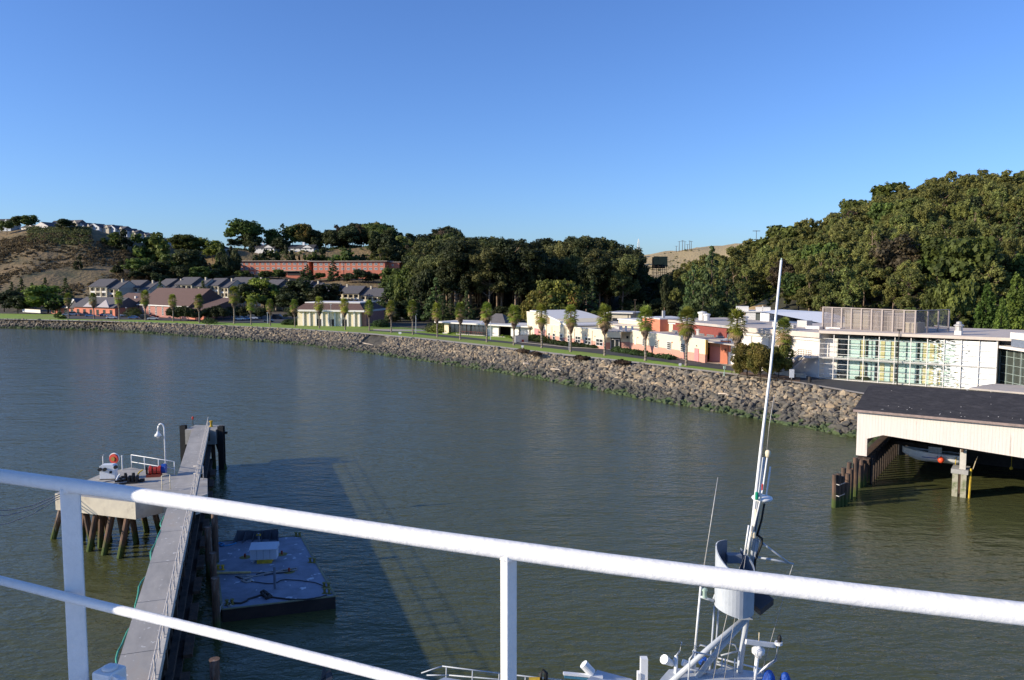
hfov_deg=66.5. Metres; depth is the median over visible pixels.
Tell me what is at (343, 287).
townhouse block
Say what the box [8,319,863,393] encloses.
shore path
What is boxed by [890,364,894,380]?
door
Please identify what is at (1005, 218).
eucalyptus tree
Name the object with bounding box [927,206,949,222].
eucalyptus tree
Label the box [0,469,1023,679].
ship railing
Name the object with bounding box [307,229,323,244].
dark oak tree
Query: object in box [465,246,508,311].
eucalyptus tree
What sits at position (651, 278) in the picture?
broadleaf tree
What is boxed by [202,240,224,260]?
bright green tree
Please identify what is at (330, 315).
storage building
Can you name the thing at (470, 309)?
pine tree
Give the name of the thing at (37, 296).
bright green tree
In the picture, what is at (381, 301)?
pine tree
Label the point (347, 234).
dark oak tree
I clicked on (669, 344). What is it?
window
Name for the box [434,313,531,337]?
glass walled house
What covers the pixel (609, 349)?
kerb
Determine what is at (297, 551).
deck barge
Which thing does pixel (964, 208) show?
eucalyptus tree
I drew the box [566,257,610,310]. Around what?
eucalyptus tree
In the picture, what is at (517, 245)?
eucalyptus tree
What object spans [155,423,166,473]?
dock lamp
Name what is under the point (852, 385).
road
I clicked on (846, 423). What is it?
boulder
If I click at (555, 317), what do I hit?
slanted wall hall
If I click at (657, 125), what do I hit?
sky
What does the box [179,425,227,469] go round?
end dolphin
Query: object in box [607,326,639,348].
entrance link
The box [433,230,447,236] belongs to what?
russet tree
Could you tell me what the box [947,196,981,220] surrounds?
dark oak tree
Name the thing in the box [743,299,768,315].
dry bank
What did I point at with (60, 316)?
shrub
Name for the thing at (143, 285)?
townhouse block
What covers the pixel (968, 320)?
shrub
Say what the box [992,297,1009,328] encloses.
cypress tree
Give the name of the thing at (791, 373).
sign post
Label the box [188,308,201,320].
shrub
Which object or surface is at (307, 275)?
pine tree
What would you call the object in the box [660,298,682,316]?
dark oak tree
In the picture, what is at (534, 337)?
hedge
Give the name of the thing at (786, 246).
eucalyptus tree
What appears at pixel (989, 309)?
cypress tree
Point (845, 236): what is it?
eucalyptus tree
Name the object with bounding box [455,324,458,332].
window
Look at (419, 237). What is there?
dark oak tree
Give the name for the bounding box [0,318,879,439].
riprap
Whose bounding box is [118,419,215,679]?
pier walkway
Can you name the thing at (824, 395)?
boulder
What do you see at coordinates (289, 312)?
dark oak tree
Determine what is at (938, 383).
door
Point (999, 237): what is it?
eucalyptus tree
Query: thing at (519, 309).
bright green tree
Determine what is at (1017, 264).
broadleaf tree
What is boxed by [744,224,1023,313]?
hillside scrub
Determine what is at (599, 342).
window
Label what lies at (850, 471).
fender pile
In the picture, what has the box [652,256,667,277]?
billboard
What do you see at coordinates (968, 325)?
shrub
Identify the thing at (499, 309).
dark oak tree
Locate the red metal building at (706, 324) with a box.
[668,311,796,356]
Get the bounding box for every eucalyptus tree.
[358,229,367,245]
[367,239,378,250]
[369,247,390,260]
[380,230,394,241]
[395,235,412,251]
[405,255,433,284]
[408,256,443,293]
[411,239,449,255]
[415,253,433,265]
[418,237,431,244]
[430,229,442,233]
[432,246,444,299]
[433,241,472,315]
[434,244,468,312]
[434,249,453,308]
[435,252,453,314]
[457,240,491,312]
[460,288,473,312]
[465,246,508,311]
[476,245,516,305]
[477,239,487,302]
[480,289,484,307]
[484,238,522,305]
[490,240,548,304]
[509,262,525,304]
[514,242,531,294]
[524,253,551,292]
[535,257,571,280]
[543,240,576,259]
[546,250,552,258]
[552,239,573,255]
[561,254,593,283]
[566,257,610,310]
[570,237,595,311]
[574,235,618,307]
[583,248,621,313]
[595,253,618,316]
[597,239,617,303]
[601,249,616,305]
[602,253,640,310]
[617,248,644,285]
[620,267,647,301]
[641,258,650,287]
[656,275,676,289]
[657,279,674,290]
[660,276,670,310]
[669,287,681,302]
[670,268,685,302]
[677,273,696,303]
[681,264,708,294]
[707,260,737,297]
[722,266,747,294]
[731,260,743,278]
[734,268,758,303]
[735,282,749,305]
[738,265,748,294]
[741,262,768,291]
[743,271,764,299]
[750,257,767,283]
[757,244,771,271]
[758,249,783,287]
[766,255,780,286]
[777,238,798,261]
[777,272,798,306]
[785,249,801,270]
[793,270,824,310]
[794,259,810,271]
[795,254,825,274]
[797,238,808,249]
[802,251,830,290]
[810,235,833,246]
[811,281,832,311]
[814,225,833,237]
[816,256,844,309]
[826,246,854,299]
[828,216,854,234]
[829,220,855,249]
[829,239,858,265]
[829,266,869,309]
[830,231,848,242]
[831,209,853,226]
[831,230,861,250]
[847,277,859,306]
[848,229,862,256]
[851,241,874,279]
[852,261,876,305]
[853,220,864,235]
[853,253,880,301]
[859,222,881,247]
[859,231,874,245]
[870,267,903,303]
[872,224,889,233]
[874,280,885,290]
[876,220,889,228]
[881,212,892,222]
[882,273,904,308]
[886,199,904,214]
[886,268,926,312]
[889,210,911,228]
[889,232,918,239]
[893,207,915,218]
[896,221,926,259]
[896,260,922,294]
[900,229,924,285]
[902,196,924,221]
[908,222,927,240]
[912,201,934,218]
[912,202,937,228]
[921,185,965,219]
[921,267,944,293]
[924,218,952,239]
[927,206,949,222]
[927,217,953,231]
[927,229,941,236]
[937,221,980,241]
[945,203,960,220]
[955,199,976,222]
[967,187,981,208]
[967,206,988,223]
[968,261,1009,311]
[975,220,988,234]
[975,246,1004,303]
[979,195,989,214]
[979,225,1018,263]
[980,204,1003,226]
[980,222,1006,265]
[983,181,1007,204]
[987,190,1011,226]
[988,199,1006,223]
[991,272,1011,296]
[995,182,1012,200]
[999,211,1016,235]
[999,249,1014,267]
[1000,236,1023,277]
[1003,196,1023,220]
[1009,229,1023,249]
[1017,190,1023,197]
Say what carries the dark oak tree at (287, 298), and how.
on the ground at (84, 276)
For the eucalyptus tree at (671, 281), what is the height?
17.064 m
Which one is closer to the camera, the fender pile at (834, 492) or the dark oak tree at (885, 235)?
the fender pile at (834, 492)
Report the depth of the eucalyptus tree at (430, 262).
348.79 m
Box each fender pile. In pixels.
[204,526,211,580]
[209,551,216,599]
[209,656,219,679]
[211,514,218,562]
[211,576,220,628]
[831,474,836,507]
[836,473,840,506]
[841,467,845,475]
[841,476,844,505]
[844,482,848,504]
[845,473,849,501]
[846,462,851,472]
[848,469,852,498]
[853,457,857,496]
[858,465,861,487]
[859,459,863,486]
[862,457,865,484]
[868,465,869,481]
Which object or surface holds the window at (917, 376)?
in the glass building at (941, 358)
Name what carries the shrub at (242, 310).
on the ground at (84, 276)
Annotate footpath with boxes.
[373,329,422,330]
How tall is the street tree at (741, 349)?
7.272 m
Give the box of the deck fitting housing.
[92,663,126,679]
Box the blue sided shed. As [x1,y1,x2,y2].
[760,309,844,323]
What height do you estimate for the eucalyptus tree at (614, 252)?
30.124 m
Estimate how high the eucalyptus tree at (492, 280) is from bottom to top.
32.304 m
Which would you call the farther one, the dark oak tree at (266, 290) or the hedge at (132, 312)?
the dark oak tree at (266, 290)
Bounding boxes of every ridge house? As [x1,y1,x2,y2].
[0,219,21,230]
[35,222,54,227]
[71,220,85,225]
[80,222,89,226]
[92,223,104,231]
[102,225,110,233]
[111,225,119,232]
[118,226,129,233]
[125,228,136,236]
[130,230,142,237]
[254,243,278,252]
[288,242,318,251]
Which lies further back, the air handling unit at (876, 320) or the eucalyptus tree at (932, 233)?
the eucalyptus tree at (932, 233)
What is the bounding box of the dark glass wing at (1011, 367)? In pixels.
[998,332,1023,384]
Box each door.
[610,339,618,348]
[694,348,698,361]
[710,346,719,361]
[728,352,730,363]
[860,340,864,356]
[860,362,863,376]
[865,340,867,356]
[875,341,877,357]
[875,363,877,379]
[880,341,884,357]
[880,363,883,380]
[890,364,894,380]
[891,341,893,358]
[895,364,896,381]
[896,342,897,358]
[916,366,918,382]
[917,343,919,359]
[921,366,925,383]
[922,343,926,359]
[928,366,933,383]
[929,343,934,360]
[936,367,940,384]
[937,344,941,359]
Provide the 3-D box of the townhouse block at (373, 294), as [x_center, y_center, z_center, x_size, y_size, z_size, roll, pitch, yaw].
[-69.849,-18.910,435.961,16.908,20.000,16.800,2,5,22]
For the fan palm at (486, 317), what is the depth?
215.54 m
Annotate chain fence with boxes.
[731,370,791,383]
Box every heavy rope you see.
[230,594,261,603]
[272,595,326,599]
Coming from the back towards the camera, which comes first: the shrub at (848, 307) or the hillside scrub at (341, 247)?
the hillside scrub at (341, 247)
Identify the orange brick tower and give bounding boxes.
[642,311,689,331]
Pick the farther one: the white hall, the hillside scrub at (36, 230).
the hillside scrub at (36, 230)
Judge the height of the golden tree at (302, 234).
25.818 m
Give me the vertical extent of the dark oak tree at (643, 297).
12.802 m
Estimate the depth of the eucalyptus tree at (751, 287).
298.63 m
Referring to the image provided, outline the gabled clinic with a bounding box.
[71,297,136,316]
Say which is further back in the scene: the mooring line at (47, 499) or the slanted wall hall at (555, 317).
the slanted wall hall at (555, 317)
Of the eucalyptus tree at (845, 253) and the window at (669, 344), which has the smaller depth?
the window at (669, 344)
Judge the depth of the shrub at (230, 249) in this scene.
597.64 m
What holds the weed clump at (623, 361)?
on the riprap
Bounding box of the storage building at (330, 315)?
[296,301,385,326]
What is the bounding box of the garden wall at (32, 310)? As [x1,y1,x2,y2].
[22,309,40,312]
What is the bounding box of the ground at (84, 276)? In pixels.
[0,216,1022,418]
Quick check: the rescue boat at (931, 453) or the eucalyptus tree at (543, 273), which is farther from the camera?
the eucalyptus tree at (543, 273)
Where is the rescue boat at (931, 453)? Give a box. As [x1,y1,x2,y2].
[902,445,966,464]
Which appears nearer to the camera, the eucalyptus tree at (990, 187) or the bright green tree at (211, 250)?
the eucalyptus tree at (990, 187)
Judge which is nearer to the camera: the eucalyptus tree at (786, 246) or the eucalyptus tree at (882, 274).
the eucalyptus tree at (882, 274)
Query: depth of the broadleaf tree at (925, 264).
230.82 m
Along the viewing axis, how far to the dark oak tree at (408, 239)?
635.57 m
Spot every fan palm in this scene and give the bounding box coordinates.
[63,293,72,317]
[87,293,96,318]
[114,291,123,319]
[139,289,149,319]
[168,294,176,321]
[193,293,204,322]
[226,285,241,323]
[246,297,254,324]
[265,299,273,325]
[290,299,298,326]
[314,296,324,327]
[340,297,349,329]
[364,300,374,330]
[385,300,396,332]
[405,299,417,334]
[432,301,441,336]
[454,301,467,339]
[479,301,492,341]
[507,304,520,344]
[534,303,548,347]
[563,304,578,351]
[595,303,614,355]
[636,304,654,360]
[675,306,696,365]
[724,308,748,372]
[774,317,793,346]
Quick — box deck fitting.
[239,553,249,558]
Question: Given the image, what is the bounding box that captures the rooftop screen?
[822,307,949,332]
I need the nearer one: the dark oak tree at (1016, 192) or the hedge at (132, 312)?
the dark oak tree at (1016, 192)
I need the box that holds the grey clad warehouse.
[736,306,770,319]
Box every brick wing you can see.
[123,293,149,311]
[720,338,731,363]
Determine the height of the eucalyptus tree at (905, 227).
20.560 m
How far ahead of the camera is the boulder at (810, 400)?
121.91 m
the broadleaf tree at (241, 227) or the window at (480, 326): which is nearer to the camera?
the window at (480, 326)
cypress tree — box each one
[972,282,996,328]
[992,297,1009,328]
[996,271,1023,329]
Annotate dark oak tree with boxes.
[0,290,23,311]
[0,295,33,313]
[42,297,64,313]
[54,218,72,228]
[127,270,141,277]
[138,265,159,278]
[145,261,172,275]
[150,272,171,280]
[162,248,212,268]
[169,266,191,277]
[208,268,223,278]
[220,255,234,272]
[226,238,242,246]
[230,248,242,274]
[237,283,259,309]
[241,233,263,246]
[243,273,254,276]
[258,286,281,305]
[264,271,272,276]
[270,237,290,252]
[275,279,313,306]
[275,294,302,307]
[278,273,287,277]
[283,307,297,318]
[304,288,331,303]
[305,283,343,301]
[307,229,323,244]
[310,237,320,246]
[323,230,338,246]
[337,226,354,242]
[337,226,360,247]
[343,273,358,279]
[352,269,371,282]
[367,273,380,282]
[368,231,381,249]
[376,236,401,255]
[385,245,405,261]
[385,300,409,320]
[402,237,416,246]
[405,233,416,239]
[407,266,437,304]
[415,234,431,243]
[439,225,453,232]
[445,228,464,236]
[489,306,508,314]
[617,297,639,310]
[620,290,651,307]
[632,304,652,314]
[648,298,663,315]
[653,290,679,308]
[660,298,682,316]
[873,227,918,246]
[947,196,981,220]
[1013,184,1023,194]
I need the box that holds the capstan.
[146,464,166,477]
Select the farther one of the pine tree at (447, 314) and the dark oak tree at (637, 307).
the dark oak tree at (637, 307)
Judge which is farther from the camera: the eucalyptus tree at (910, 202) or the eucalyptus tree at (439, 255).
the eucalyptus tree at (439, 255)
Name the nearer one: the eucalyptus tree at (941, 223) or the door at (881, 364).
the door at (881, 364)
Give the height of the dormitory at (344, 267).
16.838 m
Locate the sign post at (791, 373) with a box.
[789,369,793,378]
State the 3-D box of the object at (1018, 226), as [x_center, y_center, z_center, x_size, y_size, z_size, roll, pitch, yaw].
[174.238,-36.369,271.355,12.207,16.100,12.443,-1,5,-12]
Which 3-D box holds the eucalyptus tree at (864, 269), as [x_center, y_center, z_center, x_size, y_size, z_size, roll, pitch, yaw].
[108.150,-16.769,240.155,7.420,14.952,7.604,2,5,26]
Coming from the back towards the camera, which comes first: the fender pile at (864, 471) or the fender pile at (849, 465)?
the fender pile at (864, 471)
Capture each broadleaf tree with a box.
[0,220,14,230]
[9,215,22,229]
[17,215,40,224]
[121,258,152,272]
[158,253,189,273]
[166,234,198,249]
[186,266,214,278]
[188,237,209,250]
[217,266,230,277]
[223,218,264,249]
[234,270,249,276]
[258,271,268,278]
[263,228,280,244]
[270,269,286,278]
[282,224,298,244]
[313,272,325,278]
[364,222,386,238]
[376,227,397,238]
[380,223,397,230]
[384,280,404,301]
[392,276,412,301]
[431,234,449,239]
[644,275,658,289]
[772,243,801,262]
[780,272,821,309]
[797,242,839,267]
[865,202,905,223]
[897,259,932,291]
[916,235,975,276]
[920,286,951,326]
[927,235,1004,296]
[931,277,978,325]
[1007,253,1023,281]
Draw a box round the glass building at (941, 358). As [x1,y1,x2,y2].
[818,326,1023,390]
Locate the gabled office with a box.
[51,298,82,313]
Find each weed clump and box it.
[200,317,217,323]
[515,348,529,352]
[530,351,542,355]
[573,355,590,359]
[613,359,631,364]
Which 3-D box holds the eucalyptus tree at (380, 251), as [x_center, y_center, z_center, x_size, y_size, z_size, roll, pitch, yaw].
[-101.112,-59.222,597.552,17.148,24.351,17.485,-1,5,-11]
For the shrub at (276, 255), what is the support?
on the ground at (84, 276)
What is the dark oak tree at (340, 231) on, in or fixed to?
on the ground at (84, 276)
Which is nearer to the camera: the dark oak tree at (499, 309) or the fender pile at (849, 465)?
the fender pile at (849, 465)
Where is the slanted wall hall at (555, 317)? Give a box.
[527,310,612,337]
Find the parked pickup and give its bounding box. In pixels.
[235,316,245,319]
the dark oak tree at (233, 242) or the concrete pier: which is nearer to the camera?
the concrete pier
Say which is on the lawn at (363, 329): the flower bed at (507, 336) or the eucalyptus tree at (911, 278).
the flower bed at (507, 336)
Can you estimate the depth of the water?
73.59 m
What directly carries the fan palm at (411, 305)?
on the ground at (84, 276)
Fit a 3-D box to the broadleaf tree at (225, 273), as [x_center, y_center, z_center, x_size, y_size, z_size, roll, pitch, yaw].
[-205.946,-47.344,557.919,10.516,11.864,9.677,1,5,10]
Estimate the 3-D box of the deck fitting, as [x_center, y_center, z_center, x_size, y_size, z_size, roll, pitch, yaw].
[-20.228,16.330,59.157,0.840,0.280,0.827,0,5,0]
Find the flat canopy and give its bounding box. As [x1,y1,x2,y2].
[967,383,1023,393]
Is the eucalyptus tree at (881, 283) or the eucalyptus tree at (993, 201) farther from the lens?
the eucalyptus tree at (993, 201)
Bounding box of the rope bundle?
[260,589,272,599]
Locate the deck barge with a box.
[217,535,336,621]
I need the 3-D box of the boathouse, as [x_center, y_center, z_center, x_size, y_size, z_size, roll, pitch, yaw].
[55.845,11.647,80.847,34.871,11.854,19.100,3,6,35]
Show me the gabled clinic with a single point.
(105, 305)
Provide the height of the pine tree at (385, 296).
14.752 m
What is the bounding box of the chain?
[241,577,252,582]
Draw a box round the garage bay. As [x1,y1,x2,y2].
[709,338,721,361]
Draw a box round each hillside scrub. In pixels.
[0,232,175,297]
[24,225,92,245]
[227,244,375,259]
[649,249,699,275]
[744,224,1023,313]
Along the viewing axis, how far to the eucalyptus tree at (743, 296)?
275.92 m
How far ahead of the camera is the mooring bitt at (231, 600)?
50.55 m
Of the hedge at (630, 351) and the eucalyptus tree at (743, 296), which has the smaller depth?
the hedge at (630, 351)
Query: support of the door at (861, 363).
in the glass building at (941, 358)
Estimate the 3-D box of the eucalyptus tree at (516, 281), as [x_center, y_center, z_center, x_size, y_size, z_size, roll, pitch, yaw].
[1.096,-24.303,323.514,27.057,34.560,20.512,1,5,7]
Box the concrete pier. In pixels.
[951,449,971,497]
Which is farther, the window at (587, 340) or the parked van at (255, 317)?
the parked van at (255, 317)
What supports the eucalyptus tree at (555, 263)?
on the ground at (84, 276)
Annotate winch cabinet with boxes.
[98,463,117,479]
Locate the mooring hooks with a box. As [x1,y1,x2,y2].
[115,469,144,483]
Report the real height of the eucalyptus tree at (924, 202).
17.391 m
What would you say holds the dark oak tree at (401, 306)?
on the ground at (84, 276)
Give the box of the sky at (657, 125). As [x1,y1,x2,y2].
[0,0,1023,254]
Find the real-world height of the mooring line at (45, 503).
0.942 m
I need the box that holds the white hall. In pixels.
[727,320,859,377]
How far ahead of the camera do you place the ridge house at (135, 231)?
643.03 m
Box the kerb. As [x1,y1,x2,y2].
[512,341,732,365]
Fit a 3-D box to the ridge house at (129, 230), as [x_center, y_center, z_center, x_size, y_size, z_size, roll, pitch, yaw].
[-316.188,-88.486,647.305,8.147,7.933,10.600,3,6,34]
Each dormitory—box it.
[236,260,313,277]
[307,261,402,278]
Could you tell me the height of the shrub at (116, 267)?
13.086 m
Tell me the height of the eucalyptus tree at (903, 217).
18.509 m
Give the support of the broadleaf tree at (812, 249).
on the ground at (84, 276)
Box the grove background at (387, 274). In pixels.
[378,235,647,287]
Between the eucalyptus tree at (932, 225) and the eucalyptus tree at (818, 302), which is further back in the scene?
the eucalyptus tree at (932, 225)
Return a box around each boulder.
[782,403,790,408]
[807,398,818,402]
[813,384,820,389]
[819,393,828,398]
[825,403,833,407]
[832,429,841,434]
[836,424,844,429]
[839,390,850,394]
[842,421,849,425]
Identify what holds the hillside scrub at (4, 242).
on the ground at (84, 276)
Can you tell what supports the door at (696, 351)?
in the cream workshop
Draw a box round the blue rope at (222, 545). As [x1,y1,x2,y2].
[219,542,236,546]
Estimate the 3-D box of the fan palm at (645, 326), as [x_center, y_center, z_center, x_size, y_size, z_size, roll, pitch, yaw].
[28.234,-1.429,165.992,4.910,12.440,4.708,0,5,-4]
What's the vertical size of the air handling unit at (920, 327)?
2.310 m
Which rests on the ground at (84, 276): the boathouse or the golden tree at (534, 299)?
the golden tree at (534, 299)
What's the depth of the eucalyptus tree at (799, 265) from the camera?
274.44 m
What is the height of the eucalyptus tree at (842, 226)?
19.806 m
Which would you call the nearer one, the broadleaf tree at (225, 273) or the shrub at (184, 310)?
the shrub at (184, 310)
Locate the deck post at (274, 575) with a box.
[273,566,275,588]
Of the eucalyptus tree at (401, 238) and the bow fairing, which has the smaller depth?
the bow fairing
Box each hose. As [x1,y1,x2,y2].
[115,516,163,663]
[235,576,326,586]
[237,567,296,577]
[256,570,292,575]
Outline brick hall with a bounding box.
[136,288,231,319]
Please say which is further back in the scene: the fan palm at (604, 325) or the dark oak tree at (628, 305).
the dark oak tree at (628, 305)
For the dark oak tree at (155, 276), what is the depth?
529.39 m
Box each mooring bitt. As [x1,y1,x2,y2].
[217,564,224,569]
[224,598,234,605]
[308,557,315,562]
[321,582,329,587]
[322,588,331,593]
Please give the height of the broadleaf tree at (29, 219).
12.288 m
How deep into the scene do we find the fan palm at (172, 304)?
327.99 m
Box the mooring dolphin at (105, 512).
[50,467,207,558]
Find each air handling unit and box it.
[845,310,868,328]
[868,311,894,329]
[887,313,914,330]
[905,322,924,332]
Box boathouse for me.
[853,384,1023,483]
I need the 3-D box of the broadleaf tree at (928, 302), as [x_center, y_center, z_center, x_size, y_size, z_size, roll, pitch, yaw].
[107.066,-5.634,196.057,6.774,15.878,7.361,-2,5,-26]
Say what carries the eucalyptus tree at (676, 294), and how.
on the ground at (84, 276)
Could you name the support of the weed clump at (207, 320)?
on the ground at (84, 276)
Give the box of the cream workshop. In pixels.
[630,329,733,362]
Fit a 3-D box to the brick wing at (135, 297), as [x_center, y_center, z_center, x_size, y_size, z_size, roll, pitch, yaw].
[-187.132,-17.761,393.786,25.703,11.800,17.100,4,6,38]
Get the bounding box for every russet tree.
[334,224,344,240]
[354,225,367,246]
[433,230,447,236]
[766,259,795,293]
[869,234,921,298]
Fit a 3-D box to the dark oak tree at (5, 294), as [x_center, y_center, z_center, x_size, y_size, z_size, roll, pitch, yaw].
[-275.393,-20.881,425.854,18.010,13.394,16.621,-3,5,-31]
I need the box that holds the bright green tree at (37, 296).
[20,285,64,313]
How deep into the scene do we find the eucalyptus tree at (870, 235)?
271.04 m
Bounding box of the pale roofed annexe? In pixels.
[610,321,639,327]
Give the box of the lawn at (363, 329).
[0,314,738,373]
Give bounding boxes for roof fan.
[954,321,963,339]
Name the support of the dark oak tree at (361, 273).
on the ground at (84, 276)
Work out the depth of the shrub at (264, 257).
611.37 m
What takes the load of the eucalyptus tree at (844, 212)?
on the ground at (84, 276)
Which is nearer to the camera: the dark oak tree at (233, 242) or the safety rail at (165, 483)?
the safety rail at (165, 483)
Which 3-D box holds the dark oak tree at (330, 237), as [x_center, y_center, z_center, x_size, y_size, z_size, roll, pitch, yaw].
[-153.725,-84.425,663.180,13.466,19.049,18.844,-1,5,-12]
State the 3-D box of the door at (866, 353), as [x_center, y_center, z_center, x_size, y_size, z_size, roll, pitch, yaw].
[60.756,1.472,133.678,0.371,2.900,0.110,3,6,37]
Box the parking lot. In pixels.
[64,315,286,322]
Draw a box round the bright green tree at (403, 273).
[393,265,412,280]
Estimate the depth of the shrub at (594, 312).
258.03 m
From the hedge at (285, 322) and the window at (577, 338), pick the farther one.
the hedge at (285, 322)
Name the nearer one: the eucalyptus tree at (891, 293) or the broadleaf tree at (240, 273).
the eucalyptus tree at (891, 293)
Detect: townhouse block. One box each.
[88,279,135,296]
[131,280,166,292]
[161,279,181,287]
[174,277,213,288]
[208,278,240,305]
[233,277,269,305]
[263,279,300,310]
[304,281,324,286]
[328,284,347,298]
[342,286,372,300]
[366,288,387,303]
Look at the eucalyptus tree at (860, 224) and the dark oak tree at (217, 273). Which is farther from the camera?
the dark oak tree at (217, 273)
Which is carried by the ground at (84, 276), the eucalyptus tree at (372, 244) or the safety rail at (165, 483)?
the eucalyptus tree at (372, 244)
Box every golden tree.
[293,222,312,243]
[519,290,556,321]
[535,278,584,309]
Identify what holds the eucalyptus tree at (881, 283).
on the ground at (84, 276)
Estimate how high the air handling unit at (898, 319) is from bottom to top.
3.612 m
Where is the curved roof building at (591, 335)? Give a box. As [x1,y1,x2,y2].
[547,318,674,349]
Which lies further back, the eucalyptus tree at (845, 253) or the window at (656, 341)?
the eucalyptus tree at (845, 253)
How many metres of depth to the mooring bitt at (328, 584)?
53.32 m
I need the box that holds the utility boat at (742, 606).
[421,258,793,679]
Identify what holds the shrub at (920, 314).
on the ground at (84, 276)
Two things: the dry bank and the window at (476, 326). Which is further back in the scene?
the dry bank
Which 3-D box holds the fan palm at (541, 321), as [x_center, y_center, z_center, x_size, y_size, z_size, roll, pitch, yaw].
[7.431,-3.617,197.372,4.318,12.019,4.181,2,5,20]
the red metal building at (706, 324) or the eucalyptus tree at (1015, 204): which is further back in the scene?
the eucalyptus tree at (1015, 204)
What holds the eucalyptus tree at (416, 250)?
on the ground at (84, 276)
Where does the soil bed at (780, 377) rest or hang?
on the road
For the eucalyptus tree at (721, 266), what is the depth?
302.66 m
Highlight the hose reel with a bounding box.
[109,453,119,462]
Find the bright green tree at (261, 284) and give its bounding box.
[242,277,280,307]
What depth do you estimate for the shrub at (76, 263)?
537.60 m
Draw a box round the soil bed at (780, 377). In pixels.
[740,372,799,381]
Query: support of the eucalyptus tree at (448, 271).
on the ground at (84, 276)
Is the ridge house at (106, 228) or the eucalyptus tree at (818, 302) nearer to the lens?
the eucalyptus tree at (818, 302)
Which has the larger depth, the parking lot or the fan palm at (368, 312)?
the parking lot
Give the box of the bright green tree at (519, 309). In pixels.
[506,305,521,320]
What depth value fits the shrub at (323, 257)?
617.46 m
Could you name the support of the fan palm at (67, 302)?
on the ground at (84, 276)
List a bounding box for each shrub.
[53,312,66,318]
[64,223,79,229]
[73,255,82,269]
[105,232,119,246]
[113,259,123,272]
[115,229,133,249]
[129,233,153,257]
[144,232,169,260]
[147,235,166,258]
[165,307,176,317]
[174,306,187,320]
[179,306,193,320]
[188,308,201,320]
[200,307,210,316]
[207,305,220,317]
[213,252,222,268]
[215,243,225,262]
[216,307,232,320]
[225,245,232,256]
[229,306,241,314]
[237,306,247,316]
[248,244,263,260]
[252,307,269,318]
[260,249,270,260]
[266,249,281,260]
[284,245,295,259]
[306,251,316,260]
[312,247,325,260]
[319,255,328,260]
[327,253,345,260]
[338,248,355,260]
[340,251,359,260]
[360,254,366,260]
[586,310,600,315]
[843,305,851,314]
[904,307,925,326]
[950,307,987,327]
[953,314,973,327]
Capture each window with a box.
[451,324,454,331]
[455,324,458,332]
[467,324,470,333]
[471,325,474,333]
[475,325,478,334]
[479,325,482,334]
[575,336,580,342]
[585,337,590,344]
[596,338,602,345]
[655,340,658,347]
[667,342,671,349]
[680,343,684,351]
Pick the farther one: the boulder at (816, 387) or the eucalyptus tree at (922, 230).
the eucalyptus tree at (922, 230)
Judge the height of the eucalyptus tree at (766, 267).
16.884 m
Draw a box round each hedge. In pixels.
[121,307,144,316]
[280,319,293,324]
[290,318,297,324]
[370,319,390,326]
[422,322,450,332]
[526,334,551,342]
[546,339,597,348]
[610,346,655,356]
[653,353,677,359]
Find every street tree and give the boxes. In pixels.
[730,342,748,376]
[732,359,743,375]
[742,342,764,368]
[744,345,778,381]
[769,345,795,377]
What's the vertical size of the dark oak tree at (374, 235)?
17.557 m
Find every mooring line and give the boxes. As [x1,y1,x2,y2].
[0,478,124,510]
[0,481,126,515]
[0,484,125,524]
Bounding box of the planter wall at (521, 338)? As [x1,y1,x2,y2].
[515,335,527,342]
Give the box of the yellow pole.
[217,571,250,573]
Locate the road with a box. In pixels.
[368,330,874,392]
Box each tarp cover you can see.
[762,669,774,679]
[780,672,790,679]
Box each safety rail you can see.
[131,454,174,474]
[161,474,170,490]
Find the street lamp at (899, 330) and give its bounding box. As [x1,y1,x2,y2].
[896,329,901,384]
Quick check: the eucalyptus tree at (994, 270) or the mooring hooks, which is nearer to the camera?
the mooring hooks
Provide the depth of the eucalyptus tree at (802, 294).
238.09 m
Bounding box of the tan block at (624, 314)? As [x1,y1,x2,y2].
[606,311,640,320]
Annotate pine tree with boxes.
[16,278,30,307]
[41,277,54,293]
[58,278,74,297]
[277,223,291,248]
[295,264,314,280]
[327,258,340,280]
[376,289,390,307]
[379,299,385,314]
[384,297,400,321]
[401,286,423,320]
[416,288,434,320]
[420,277,448,320]
[434,297,452,323]
[439,299,456,320]
[461,290,475,319]
[473,307,481,317]
[583,280,602,317]
[677,262,700,317]
[690,245,731,317]
[695,291,710,317]
[718,266,740,314]
[724,286,739,317]
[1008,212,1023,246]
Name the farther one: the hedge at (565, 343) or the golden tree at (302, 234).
the golden tree at (302, 234)
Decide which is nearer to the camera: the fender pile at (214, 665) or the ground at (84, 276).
the fender pile at (214, 665)
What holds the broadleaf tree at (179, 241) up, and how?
on the ground at (84, 276)
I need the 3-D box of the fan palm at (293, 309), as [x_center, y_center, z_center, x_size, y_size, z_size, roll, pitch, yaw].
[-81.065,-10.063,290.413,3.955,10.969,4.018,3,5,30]
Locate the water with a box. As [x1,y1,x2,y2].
[0,328,1023,679]
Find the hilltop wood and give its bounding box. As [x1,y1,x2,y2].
[653,169,1023,302]
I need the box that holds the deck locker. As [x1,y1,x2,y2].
[249,541,278,563]
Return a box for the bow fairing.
[233,529,278,542]
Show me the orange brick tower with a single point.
(660, 323)
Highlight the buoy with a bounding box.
[938,456,943,462]
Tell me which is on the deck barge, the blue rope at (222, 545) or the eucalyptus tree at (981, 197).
the blue rope at (222, 545)
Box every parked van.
[67,311,77,315]
[140,314,150,318]
[247,315,258,319]
[272,314,283,318]
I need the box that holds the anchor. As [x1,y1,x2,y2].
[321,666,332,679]
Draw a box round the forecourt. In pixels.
[707,359,731,365]
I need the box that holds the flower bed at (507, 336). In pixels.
[447,332,511,337]

